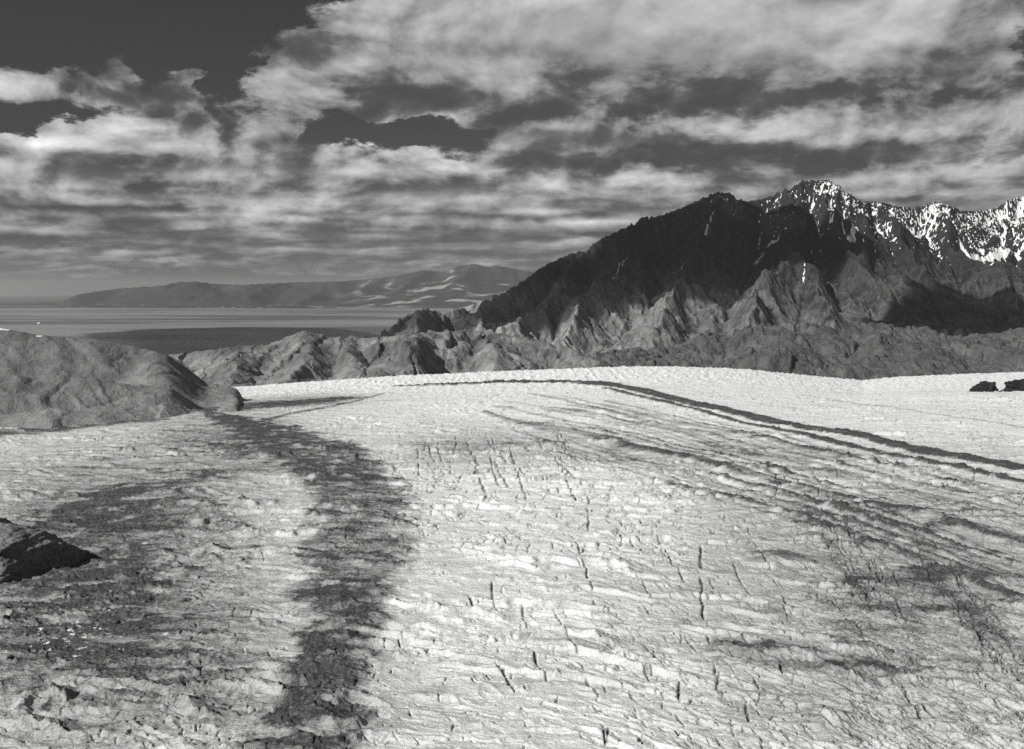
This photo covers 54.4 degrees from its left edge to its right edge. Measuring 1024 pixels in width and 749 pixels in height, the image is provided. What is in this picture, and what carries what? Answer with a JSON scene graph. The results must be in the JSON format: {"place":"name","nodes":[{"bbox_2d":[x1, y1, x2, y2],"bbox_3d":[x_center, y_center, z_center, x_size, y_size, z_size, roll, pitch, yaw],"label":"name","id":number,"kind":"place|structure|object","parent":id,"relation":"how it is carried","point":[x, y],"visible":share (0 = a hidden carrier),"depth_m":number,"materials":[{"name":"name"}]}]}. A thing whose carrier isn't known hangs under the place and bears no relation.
{"place":"outdoors","nodes":[
{"label":"outdoors","id":0,"kind":"place"},
{"bbox_2d":[0,295,75,308],"bbox_3d":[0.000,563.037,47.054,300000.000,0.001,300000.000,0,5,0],"label":"sea","id":1,"kind":"structure","parent":0,"point":[30,301],"depth_m":55341.04,"materials":[{"name":"grey liquid"}]},
{"bbox_2d":[0,328,243,428],"bbox_3d":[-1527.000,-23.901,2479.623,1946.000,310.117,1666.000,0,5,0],"label":"hill","id":2,"kind":"structure","parent":0,"point":[46,381],"depth_m":2241.92,"materials":[{"name":"grey stone"}]},
{"bbox_2d":[0,307,459,354],"bbox_3d":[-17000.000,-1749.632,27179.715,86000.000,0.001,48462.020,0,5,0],"label":"lake","id":3,"kind":"structure","parent":0,"point":[167,331],"depth_m":15647.65,"materials":[{"name":"liquid"}]},
{"bbox_2d":[168,330,390,386],"bbox_3d":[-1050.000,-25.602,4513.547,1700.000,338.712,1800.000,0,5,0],"label":"hill","id":4,"kind":"structure","parent":0,"point":[304,356],"depth_m":4355.61,"materials":[{"name":"grey stone"}]},
{"bbox_2d":[57,264,534,307],"bbox_3d":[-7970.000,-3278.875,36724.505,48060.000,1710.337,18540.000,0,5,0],"label":"hills","id":5,"kind":"structure","parent":0,"point":[463,286],"depth_m":36870.58,"materials":[{"name":"grey stone"}]},
{"bbox_2d":[355,329,607,378],"bbox_3d":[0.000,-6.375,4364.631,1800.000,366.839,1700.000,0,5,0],"label":"hill","id":6,"kind":"structure","parent":0,"point":[443,352],"depth_m":4423.82,"materials":[{"name":"grey stone"}]},
{"bbox_2d":[0,366,1023,748],"bbox_3d":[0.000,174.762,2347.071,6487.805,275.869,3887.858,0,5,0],"label":"glacier","id":7,"kind":"object","parent":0,"point":[650,558],"visible":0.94,"depth_m":900.29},
{"bbox_2d":[0,518,84,583],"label":"rock outcrop","id":8,"kind":"object","parent":7,"relation":"on","point":[26,551],"visible":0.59,"depth_m":894.10,"materials":[{"name":"black stone"}]},
{"bbox_2d":[968,380,999,391],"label":"rock outcrop","id":9,"kind":"object","parent":7,"relation":"on","point":[983,386],"visible":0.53,"depth_m":2471.45,"materials":[{"name":"black stone"}]},
{"bbox_2d":[1000,379,1023,391],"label":"rock outcrop","id":10,"kind":"object","parent":7,"relation":"on","point":[1015,385],"visible":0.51,"depth_m":2485.28,"materials":[{"name":"black stone"}]},
{"bbox_2d":[0,0,1023,294],"label":"sky","id":11,"kind":"structure","parent":0,"point":[147,143],"materials":[{"name":"grey"}]},
{"bbox_2d":[365,179,1023,356],"bbox_3d":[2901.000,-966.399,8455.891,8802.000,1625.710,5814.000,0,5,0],"label":"mountain","id":12,"kind":"structure","parent":0,"point":[721,265],"depth_m":8101.88,"materials":[{"name":"grey stone"}]},
{"bbox_2d":[592,322,1023,379],"bbox_3d":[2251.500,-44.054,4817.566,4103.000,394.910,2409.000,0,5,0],"label":"rocky slope","id":13,"kind":"structure","parent":0,"point":[867,351],"depth_m":4859.26,"materials":[{"name":"grey stone"}]}
]}

